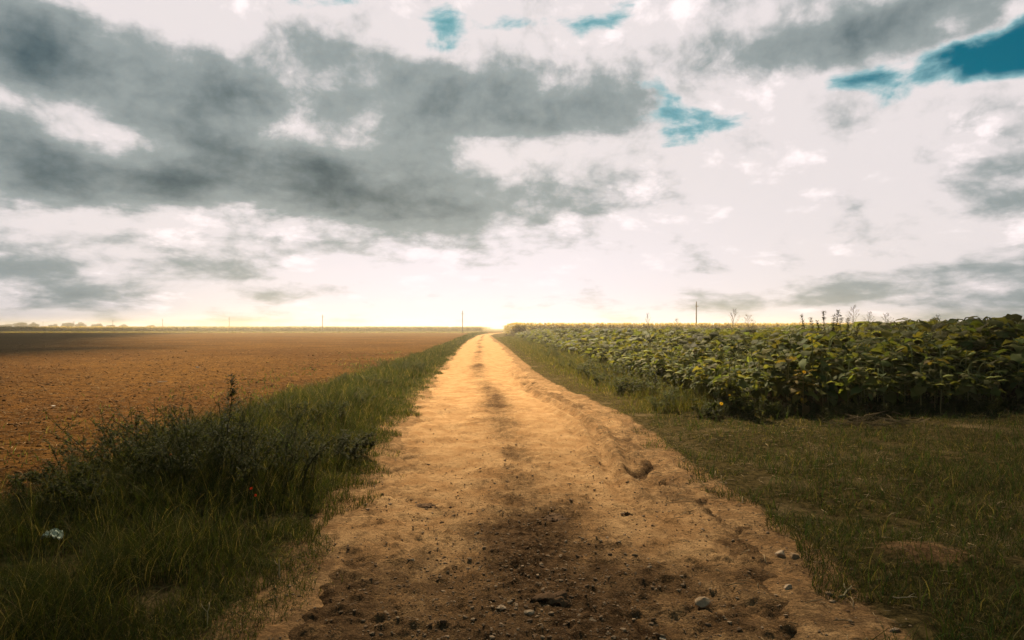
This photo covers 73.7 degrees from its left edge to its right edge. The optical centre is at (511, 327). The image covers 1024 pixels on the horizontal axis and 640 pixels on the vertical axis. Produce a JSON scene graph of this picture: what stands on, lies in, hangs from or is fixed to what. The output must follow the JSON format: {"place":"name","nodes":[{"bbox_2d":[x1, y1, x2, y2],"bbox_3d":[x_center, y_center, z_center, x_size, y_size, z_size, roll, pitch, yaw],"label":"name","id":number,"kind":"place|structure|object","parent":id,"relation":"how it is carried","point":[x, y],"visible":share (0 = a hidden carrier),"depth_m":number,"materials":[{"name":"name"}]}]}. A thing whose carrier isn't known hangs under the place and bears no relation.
{"place":"outdoors","nodes":[
{"label":"outdoors","id":0,"kind":"place"},
{"bbox_2d":[0,329,1023,639],"bbox_3d":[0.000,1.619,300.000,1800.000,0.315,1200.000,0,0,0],"label":"ground","id":1,"kind":"structure","parent":0,"point":[56,349],"depth_m":8.78,"materials":[{"name":"soil"}]},
{"bbox_2d":[3,443,202,521],"bbox_3d":[-3.344,1.261,5.693,1.458,0.547,1.268,0,0,-30],"label":"weed bush","id":2,"kind":"object","parent":1,"relation":"on","point":[47,473],"visible":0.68,"depth_m":5.39,"materials":[{"name":"green plant"}]},
{"bbox_2d":[40,399,254,474],"bbox_3d":[-3.658,1.153,6.859,1.847,0.868,1.833,0,0,0],"label":"weed bush","id":3,"kind":"object","parent":1,"relation":"on","point":[109,443],"visible":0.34,"depth_m":6.62,"materials":[{"name":"green plant"}]},
{"bbox_2d":[0,337,424,502],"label":"soil clods","id":4,"kind":"object","parent":1,"relation":"on","point":[21,423],"visible":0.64,"depth_m":16.44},
{"bbox_2d":[102,374,339,497],"bbox_3d":[-2.712,1.003,6.516,2.182,1.119,2.083,0,0,0],"label":"weed bush","id":5,"kind":"object","parent":1,"relation":"on","point":[244,435],"visible":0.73,"depth_m":6.32,"materials":[{"name":"green plant"}]},
{"bbox_2d":[0,331,481,332],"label":"stubble strip","id":6,"kind":"object","parent":1,"relation":"on","point":[236,332],"visible":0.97,"depth_m":219.68,"materials":[{"name":"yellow plant"}]},
{"bbox_2d":[0,332,488,639],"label":"tall grass","id":7,"kind":"structure","parent":1,"relation":"on","point":[141,547],"depth_m":4.89,"materials":[{"name":"plant"}]},
{"bbox_2d":[40,528,63,539],"bbox_3d":[-3.129,1.408,4.650,0.131,0.056,0.095,5,12,-6],"label":"plastic wrapper","id":8,"kind":"object","parent":7,"relation":"in","point":[53,533],"visible":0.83,"depth_m":4.64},
{"bbox_2d":[0,326,491,331],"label":"distant maize crop","id":9,"kind":"object","parent":1,"relation":"on","point":[239,328],"visible":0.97,"depth_m":269.15,"materials":[{"name":"green plant"}]},
{"bbox_2d":[260,395,350,423],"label":"weed bush","id":10,"kind":"object","parent":1,"relation":"on","point":[325,406],"visible":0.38,"depth_m":10.45,"materials":[{"name":"green plant"}]},
{"bbox_2d":[274,426,378,466],"bbox_3d":[-2.288,1.382,8.210,1.315,0.498,1.231,0,0,0],"label":"weed bush","id":11,"kind":"object","parent":1,"relation":"on","point":[357,442],"visible":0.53,"depth_m":8.07,"materials":[{"name":"green plant"}]},
{"bbox_2d":[306,385,375,405],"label":"weed bush","id":12,"kind":"object","parent":1,"relation":"on","point":[359,389],"visible":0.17,"depth_m":13.22,"materials":[{"name":"green plant"}]},
{"bbox_2d":[328,372,390,388],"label":"weed bush","id":13,"kind":"object","parent":1,"relation":"on","point":[367,378],"visible":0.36,"depth_m":17.36,"materials":[{"name":"green plant"}]},
{"bbox_2d":[376,358,425,371],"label":"weed bush","id":14,"kind":"object","parent":1,"relation":"on","point":[418,364],"visible":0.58,"depth_m":23.91,"materials":[{"name":"green plant"}]},
{"bbox_2d":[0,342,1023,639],"bbox_3d":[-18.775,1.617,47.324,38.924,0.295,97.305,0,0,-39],"label":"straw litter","id":15,"kind":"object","parent":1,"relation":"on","point":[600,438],"visible":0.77,"depth_m":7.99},
{"bbox_2d":[595,346,608,362],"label":"sunflower","id":16,"kind":"object","parent":1,"relation":"on","point":[602,355],"visible":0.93,"depth_m":25.25,"materials":[{"name":"green plant"}]},
{"bbox_2d":[650,351,677,376],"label":"sunflower","id":17,"kind":"object","parent":1,"relation":"on","point":[656,362],"visible":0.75,"depth_m":16.62,"materials":[{"name":"green plant"}]},
{"bbox_2d":[667,359,691,391],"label":"sunflower","id":18,"kind":"object","parent":1,"relation":"on","point":[678,376],"visible":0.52,"depth_m":15.09,"materials":[{"name":"green plant"}]},
{"bbox_2d":[674,357,703,390],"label":"sunflower","id":19,"kind":"object","parent":1,"relation":"on","point":[687,382],"visible":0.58,"depth_m":14.60,"materials":[{"name":"green plant"}]},
{"bbox_2d":[502,322,890,335],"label":"maize crop","id":20,"kind":"object","parent":1,"relation":"on","point":[511,329],"visible":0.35,"depth_m":112.75,"materials":[{"name":"green plant"}]},
{"bbox_2d":[690,345,713,369],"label":"sunflower","id":21,"kind":"object","parent":1,"relation":"on","point":[702,347],"visible":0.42,"depth_m":17.55,"materials":[{"name":"green plant"}]},
{"bbox_2d":[690,358,717,400],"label":"sunflower","id":22,"kind":"object","parent":1,"relation":"on","point":[699,386],"visible":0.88,"depth_m":13.56,"materials":[{"name":"green plant"}]},
{"bbox_2d":[707,367,733,406],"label":"sunflower","id":23,"kind":"object","parent":1,"relation":"on","point":[716,393],"visible":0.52,"depth_m":12.67,"materials":[{"name":"green plant"}]},
{"bbox_2d":[705,359,736,400],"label":"sunflower","id":24,"kind":"object","parent":1,"relation":"on","point":[719,362],"visible":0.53,"depth_m":13.04,"materials":[{"name":"green plant"}]},
{"bbox_2d":[708,336,733,357],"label":"sunflower","id":25,"kind":"object","parent":1,"relation":"on","point":[719,341],"visible":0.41,"depth_m":17.84,"materials":[{"name":"green plant"}]},
{"bbox_2d":[715,367,739,404],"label":"sunflower","id":26,"kind":"object","parent":1,"relation":"on","point":[725,388],"visible":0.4,"depth_m":12.42,"materials":[{"name":"green plant"}]},
{"bbox_2d":[713,356,752,408],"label":"sunflower","id":27,"kind":"object","parent":1,"relation":"on","point":[740,384],"visible":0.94,"depth_m":12.13,"materials":[{"name":"green plant"}]},
{"bbox_2d":[722,338,745,359],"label":"sunflower","id":28,"kind":"object","parent":1,"relation":"on","point":[733,343],"visible":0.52,"depth_m":16.86,"materials":[{"name":"green plant"}]},
{"bbox_2d":[736,348,772,400],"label":"sunflower","id":29,"kind":"object","parent":1,"relation":"on","point":[744,361],"visible":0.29,"depth_m":13.91,"materials":[{"name":"green plant"}]},
{"bbox_2d":[737,355,776,411],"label":"sunflower","id":30,"kind":"object","parent":1,"relation":"on","point":[759,393],"visible":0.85,"depth_m":12.25,"materials":[{"name":"green plant"}]},
{"bbox_2d":[746,355,775,405],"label":"sunflower","id":31,"kind":"object","parent":1,"relation":"on","point":[767,383],"visible":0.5,"depth_m":12.75,"materials":[{"name":"green plant"}]},
{"bbox_2d":[750,352,776,402],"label":"sunflower","id":32,"kind":"object","parent":1,"relation":"on","point":[762,358],"visible":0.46,"depth_m":13.49,"materials":[{"name":"green plant"}]},
{"bbox_2d":[747,339,779,368],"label":"sunflower","id":33,"kind":"object","parent":1,"relation":"on","point":[757,348],"visible":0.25,"depth_m":15.00,"materials":[{"name":"green plant"}]},
{"bbox_2d":[752,338,778,396],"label":"sunflower","id":34,"kind":"object","parent":1,"relation":"on","point":[758,344],"visible":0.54,"depth_m":14.97,"materials":[{"name":"green plant"}]},
{"bbox_2d":[513,334,1023,418],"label":"roadside weeds","id":35,"kind":"object","parent":1,"relation":"on","point":[713,408],"visible":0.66,"depth_m":12.79,"materials":[{"name":"green plant"}]},
{"bbox_2d":[514,314,1023,391],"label":"sunflower crop","id":36,"kind":"object","parent":1,"relation":"on","point":[577,340],"visible":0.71,"depth_m":25.02,"materials":[{"name":"green plant"}]},
{"bbox_2d":[758,350,789,403],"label":"sunflower","id":37,"kind":"object","parent":1,"relation":"on","point":[781,357],"visible":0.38,"depth_m":13.15,"materials":[{"name":"green plant"}]},
{"bbox_2d":[762,345,789,402],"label":"sunflower","id":38,"kind":"object","parent":1,"relation":"on","point":[764,351],"visible":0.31,"depth_m":14.42,"materials":[{"name":"green plant"}]},
{"bbox_2d":[768,355,802,406],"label":"sunflower","id":39,"kind":"object","parent":1,"relation":"on","point":[779,374],"visible":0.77,"depth_m":12.48,"materials":[{"name":"green plant"}]},
{"bbox_2d":[764,349,808,403],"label":"sunflower","id":40,"kind":"object","parent":1,"relation":"on","point":[778,387],"visible":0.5,"depth_m":12.72,"materials":[{"name":"green plant"}]},
{"bbox_2d":[769,333,810,370],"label":"sunflower","id":41,"kind":"object","parent":1,"relation":"on","point":[798,337],"visible":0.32,"depth_m":15.01,"materials":[{"name":"green plant"}]},
{"bbox_2d":[782,374,808,411],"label":"sunflower","id":42,"kind":"object","parent":1,"relation":"on","point":[787,387],"visible":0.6,"depth_m":12.13,"materials":[{"name":"green plant"}]},
{"bbox_2d":[785,338,813,355],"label":"sunflower","id":43,"kind":"object","parent":1,"relation":"on","point":[795,345],"visible":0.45,"depth_m":14.60,"materials":[{"name":"green plant"}]},
{"bbox_2d":[787,357,815,402],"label":"sunflower","id":44,"kind":"object","parent":1,"relation":"on","point":[807,366],"visible":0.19,"depth_m":13.19,"materials":[{"name":"green plant"}]},
{"bbox_2d":[788,369,818,415],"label":"sunflower","id":45,"kind":"object","parent":1,"relation":"on","point":[805,408],"visible":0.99,"depth_m":11.91,"materials":[{"name":"green plant"}]},
{"bbox_2d":[784,342,831,406],"bbox_3d":[5.687,0.898,12.955,0.743,1.261,0.820,0,0,-21],"label":"sunflower","id":46,"kind":"object","parent":1,"relation":"on","point":[802,363],"visible":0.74,"depth_m":12.90,"materials":[{"name":"green plant"}]},
{"bbox_2d":[796,329,832,397],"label":"sunflower","id":47,"kind":"object","parent":1,"relation":"on","point":[812,337],"visible":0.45,"depth_m":14.38,"materials":[{"name":"green plant"}]},
{"bbox_2d":[806,351,839,406],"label":"sunflower","id":48,"kind":"object","parent":1,"relation":"on","point":[813,361],"visible":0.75,"depth_m":12.61,"materials":[{"name":"green plant"}]},
{"bbox_2d":[805,362,847,412],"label":"sunflower","id":49,"kind":"object","parent":1,"relation":"on","point":[820,378],"visible":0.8,"depth_m":12.32,"materials":[{"name":"green plant"}]},
{"bbox_2d":[817,374,837,406],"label":"sunflower","id":50,"kind":"object","parent":1,"relation":"on","point":[832,400],"visible":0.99,"depth_m":12.14,"materials":[{"name":"green plant"}]},
{"bbox_2d":[800,310,861,393],"bbox_3d":[7.434,0.569,15.978,1.331,1.976,0.504,0,0,0],"label":"tall weed","id":51,"kind":"object","parent":1,"relation":"on","point":[833,329],"visible":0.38,"depth_m":15.98,"materials":[{"name":"green plant"}]},
{"bbox_2d":[816,335,849,391],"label":"sunflower","id":52,"kind":"object","parent":1,"relation":"on","point":[836,341],"visible":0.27,"depth_m":14.16,"materials":[{"name":"green plant"}]},
{"bbox_2d":[817,334,855,377],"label":"sunflower","id":53,"kind":"object","parent":1,"relation":"on","point":[835,349],"visible":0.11,"depth_m":13.79,"materials":[{"name":"green plant"}]},
{"bbox_2d":[819,347,854,407],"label":"sunflower","id":54,"kind":"object","parent":1,"relation":"on","point":[836,356],"visible":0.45,"depth_m":13.20,"materials":[{"name":"green plant"}]},
{"bbox_2d":[818,331,857,392],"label":"sunflower","id":55,"kind":"object","parent":1,"relation":"on","point":[832,333],"visible":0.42,"depth_m":14.24,"materials":[{"name":"green plant"}]},
{"bbox_2d":[828,353,858,404],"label":"sunflower","id":56,"kind":"object","parent":1,"relation":"on","point":[834,372],"visible":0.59,"depth_m":12.91,"materials":[{"name":"green plant"}]},
{"bbox_2d":[833,357,867,402],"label":"sunflower","id":57,"kind":"object","parent":1,"relation":"on","point":[844,393],"visible":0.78,"depth_m":12.54,"materials":[{"name":"green plant"}]},
{"bbox_2d":[845,367,877,410],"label":"sunflower","id":58,"kind":"object","parent":1,"relation":"on","point":[870,379],"visible":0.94,"depth_m":12.14,"materials":[{"name":"green plant"}]},
{"bbox_2d":[846,348,877,402],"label":"sunflower","id":59,"kind":"object","parent":1,"relation":"on","point":[853,355],"visible":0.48,"depth_m":13.27,"materials":[{"name":"green plant"}]},
{"bbox_2d":[848,369,878,408],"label":"sunflower","id":60,"kind":"object","parent":1,"relation":"on","point":[861,393],"visible":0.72,"depth_m":12.33,"materials":[{"name":"green plant"}]},
{"bbox_2d":[843,338,884,382],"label":"sunflower","id":61,"kind":"object","parent":1,"relation":"on","point":[872,370],"visible":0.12,"depth_m":13.54,"materials":[{"name":"green plant"}]},
{"bbox_2d":[853,356,882,405],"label":"sunflower","id":62,"kind":"object","parent":1,"relation":"on","point":[875,360],"visible":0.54,"depth_m":13.06,"materials":[{"name":"green plant"}]},
{"bbox_2d":[852,340,883,399],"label":"sunflower","id":63,"kind":"object","parent":1,"relation":"on","point":[861,348],"visible":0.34,"depth_m":14.24,"materials":[{"name":"green plant"}]},
{"bbox_2d":[859,326,893,379],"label":"sunflower","id":64,"kind":"object","parent":1,"relation":"on","point":[887,333],"visible":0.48,"depth_m":14.60,"materials":[{"name":"green plant"}]},
{"bbox_2d":[819,408,937,427],"bbox_3d":[5.705,1.419,10.785,2.012,0.318,0.682,0,0,0],"label":"brush heap","id":65,"kind":"object","parent":1,"relation":"on","point":[875,421],"visible":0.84,"depth_m":10.71,"materials":[{"name":"plant"}]},
{"bbox_2d":[872,362,903,408],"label":"sunflower","id":66,"kind":"object","parent":1,"relation":"on","point":[891,396],"visible":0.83,"depth_m":12.39,"materials":[{"name":"green plant"}]},
{"bbox_2d":[872,342,916,398],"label":"sunflower","id":67,"kind":"object","parent":1,"relation":"on","point":[904,349],"visible":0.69,"depth_m":13.51,"materials":[{"name":"green plant"}]},
{"bbox_2d":[880,352,909,403],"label":"sunflower","id":68,"kind":"object","parent":1,"relation":"on","point":[885,362],"visible":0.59,"depth_m":13.08,"materials":[{"name":"green plant"}]},
{"bbox_2d":[882,336,918,398],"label":"sunflower","id":69,"kind":"object","parent":1,"relation":"on","point":[893,343],"visible":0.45,"depth_m":13.98,"materials":[{"name":"green plant"}]},
{"bbox_2d":[889,371,915,412],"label":"sunflower","id":70,"kind":"object","parent":1,"relation":"on","point":[908,377],"visible":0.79,"depth_m":12.74,"materials":[{"name":"green plant"}]},
{"bbox_2d":[887,344,926,402],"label":"sunflower","id":71,"kind":"object","parent":1,"relation":"on","point":[922,354],"visible":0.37,"depth_m":13.76,"materials":[{"name":"green plant"}]},
{"bbox_2d":[894,347,922,402],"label":"sunflower","id":72,"kind":"object","parent":1,"relation":"on","point":[910,368],"visible":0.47,"depth_m":13.45,"materials":[{"name":"green plant"}]},
{"bbox_2d":[902,336,933,399],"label":"sunflower","id":73,"kind":"object","parent":1,"relation":"on","point":[918,340],"visible":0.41,"depth_m":14.43,"materials":[{"name":"green plant"}]},
{"bbox_2d":[899,357,953,414],"bbox_3d":[7.609,1.063,12.545,0.900,1.069,0.480,0,0,25],"label":"sunflower","id":74,"kind":"object","parent":1,"relation":"on","point":[917,390],"visible":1,"depth_m":12.51,"materials":[{"name":"green plant"}]},
{"bbox_2d":[911,328,942,398],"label":"sunflower","id":75,"kind":"object","parent":1,"relation":"on","point":[921,334],"visible":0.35,"depth_m":15.03,"materials":[{"name":"green plant"}]},
{"bbox_2d":[909,345,949,397],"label":"sunflower","id":76,"kind":"object","parent":1,"relation":"on","point":[933,352],"visible":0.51,"depth_m":14.17,"materials":[{"name":"green plant"}]},
{"bbox_2d":[913,343,953,402],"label":"sunflower","id":77,"kind":"object","parent":1,"relation":"on","point":[940,362],"visible":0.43,"depth_m":13.65,"materials":[{"name":"green plant"}]},
{"bbox_2d":[921,358,946,400],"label":"sunflower","id":78,"kind":"object","parent":1,"relation":"on","point":[936,365],"visible":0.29,"depth_m":13.74,"materials":[{"name":"green plant"}]},
{"bbox_2d":[912,357,957,410],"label":"sunflower","id":79,"kind":"object","parent":1,"relation":"on","point":[933,372],"visible":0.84,"depth_m":12.94,"materials":[{"name":"green plant"}]},
{"bbox_2d":[930,370,955,412],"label":"sunflower","id":80,"kind":"object","parent":1,"relation":"on","point":[947,392],"visible":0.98,"depth_m":12.59,"materials":[{"name":"green plant"}]},
{"bbox_2d":[925,345,963,395],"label":"sunflower","id":81,"kind":"object","parent":1,"relation":"on","point":[945,347],"visible":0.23,"depth_m":14.26,"materials":[{"name":"green plant"}]},
{"bbox_2d":[934,342,971,396],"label":"sunflower","id":82,"kind":"object","parent":1,"relation":"on","point":[950,348],"visible":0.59,"depth_m":14.06,"materials":[{"name":"green plant"}]},
{"bbox_2d":[938,364,970,402],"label":"sunflower","id":83,"kind":"object","parent":1,"relation":"on","point":[950,380],"visible":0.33,"depth_m":13.17,"materials":[{"name":"green plant"}]},
{"bbox_2d":[938,326,987,377],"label":"sunflower","id":84,"kind":"object","parent":1,"relation":"on","point":[953,334],"visible":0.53,"depth_m":14.64,"materials":[{"name":"green plant"}]},
{"bbox_2d":[943,334,990,390],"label":"sunflower","id":85,"kind":"object","parent":1,"relation":"on","point":[980,342],"visible":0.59,"depth_m":14.37,"materials":[{"name":"green plant"}]},
{"bbox_2d":[951,347,982,399],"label":"sunflower","id":86,"kind":"object","parent":1,"relation":"on","point":[969,354],"visible":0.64,"depth_m":13.89,"materials":[{"name":"green plant"}]},
{"bbox_2d":[955,370,979,406],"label":"sunflower","id":87,"kind":"object","parent":1,"relation":"on","point":[974,393],"visible":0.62,"depth_m":12.74,"materials":[{"name":"green plant"}]},
{"bbox_2d":[955,358,983,402],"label":"sunflower","id":88,"kind":"object","parent":1,"relation":"on","point":[970,374],"visible":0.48,"depth_m":13.47,"materials":[{"name":"green plant"}]},
{"bbox_2d":[948,360,996,407],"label":"sunflower","id":89,"kind":"object","parent":1,"relation":"on","point":[962,389],"visible":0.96,"depth_m":12.72,"materials":[{"name":"green plant"}]},
{"bbox_2d":[970,362,1000,405],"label":"sunflower","id":90,"kind":"object","parent":1,"relation":"on","point":[979,377],"visible":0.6,"depth_m":13.11,"materials":[{"name":"green plant"}]},
{"bbox_2d":[961,317,1018,381],"bbox_3d":[10.383,0.667,14.825,1.049,1.791,1.064,0,0,36],"label":"sunflower","id":91,"kind":"object","parent":1,"relation":"on","point":[1001,323],"visible":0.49,"depth_m":14.68,"materials":[{"name":"green plant"}]},
{"bbox_2d":[976,350,1011,403],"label":"sunflower","id":92,"kind":"object","parent":1,"relation":"on","point":[994,355],"visible":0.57,"depth_m":13.80,"materials":[{"name":"green plant"}]},
{"bbox_2d":[981,371,1007,402],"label":"sunflower","id":93,"kind":"object","parent":1,"relation":"on","point":[996,391],"visible":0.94,"depth_m":12.90,"materials":[{"name":"green plant"}]},
{"bbox_2d":[972,341,1016,393],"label":"sunflower","id":94,"kind":"object","parent":1,"relation":"on","point":[991,348],"visible":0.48,"depth_m":14.40,"materials":[{"name":"green plant"}]},
{"bbox_2d":[975,329,1021,376],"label":"sunflower","id":95,"kind":"object","parent":1,"relation":"on","point":[1004,335],"visible":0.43,"depth_m":14.46,"materials":[{"name":"green plant"}]},
{"bbox_2d":[981,355,1017,404],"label":"sunflower","id":96,"kind":"object","parent":1,"relation":"on","point":[1005,385],"visible":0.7,"depth_m":13.42,"materials":[{"name":"green plant"}]},
{"bbox_2d":[981,324,1023,398],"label":"sunflower","id":97,"kind":"object","parent":1,"relation":"on","point":[1020,334],"visible":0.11,"depth_m":14.90,"materials":[{"name":"green plant"}]},
{"bbox_2d":[993,336,1023,396],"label":"sunflower","id":98,"kind":"object","parent":1,"relation":"on","point":[1018,358],"visible":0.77,"depth_m":13.64,"materials":[{"name":"green plant"}]},
{"bbox_2d":[994,345,1023,400],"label":"sunflower","id":99,"kind":"object","parent":1,"relation":"on","point":[1010,352],"visible":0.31,"depth_m":14.00,"materials":[{"name":"green plant"}]},
{"bbox_2d":[1003,325,1023,382],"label":"sunflower","id":100,"kind":"object","parent":1,"relation":"on","point":[1019,329],"visible":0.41,"depth_m":14.44,"materials":[{"name":"green plant"}]},
{"bbox_2d":[1004,368,1023,408],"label":"sunflower","id":101,"kind":"object","parent":1,"relation":"on","point":[1018,392],"visible":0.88,"depth_m":13.18,"materials":[{"name":"green plant"}]},
{"bbox_2d":[0,0,1023,328],"label":"sky","id":102,"kind":"structure","parent":0,"point":[499,163],"materials":[{"name":"white"}]},
{"bbox_2d":[288,333,796,639],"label":"road","id":103,"kind":"structure","parent":0,"point":[482,371],"depth_m":5.25,"materials":[{"name":"soil"}]},
{"bbox_2d":[530,591,570,607],"bbox_3d":[0.223,1.590,3.985,0.242,0.082,0.154,0,0,0],"label":"earth clod","id":104,"kind":"object","parent":103,"relation":"on","point":[556,599],"visible":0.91,"depth_m":3.96,"materials":[{"name":"soil"}]},
{"bbox_2d":[542,513,569,521],"bbox_3d":[0.370,1.604,5.731,0.220,0.061,0.186,0,0,-19],"label":"earth clod","id":105,"kind":"object","parent":103,"relation":"on","point":[552,517],"visible":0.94,"depth_m":5.72,"materials":[{"name":"soil"}]},
{"bbox_2d":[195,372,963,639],"bbox_3d":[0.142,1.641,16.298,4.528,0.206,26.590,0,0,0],"label":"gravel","id":106,"kind":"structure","parent":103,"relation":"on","point":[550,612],"depth_m":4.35,"materials":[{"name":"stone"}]},
{"bbox_2d":[695,597,710,607],"bbox_3d":[1.117,1.613,4.014,0.094,0.054,0.081,3,4,-25],"label":"stone","id":107,"kind":"object","parent":103,"relation":"on","point":[703,602],"visible":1,"depth_m":4.00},
{"bbox_2d":[496,335,1023,639],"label":"short grass","id":108,"kind":"structure","parent":0,"point":[522,344],"depth_m":6.46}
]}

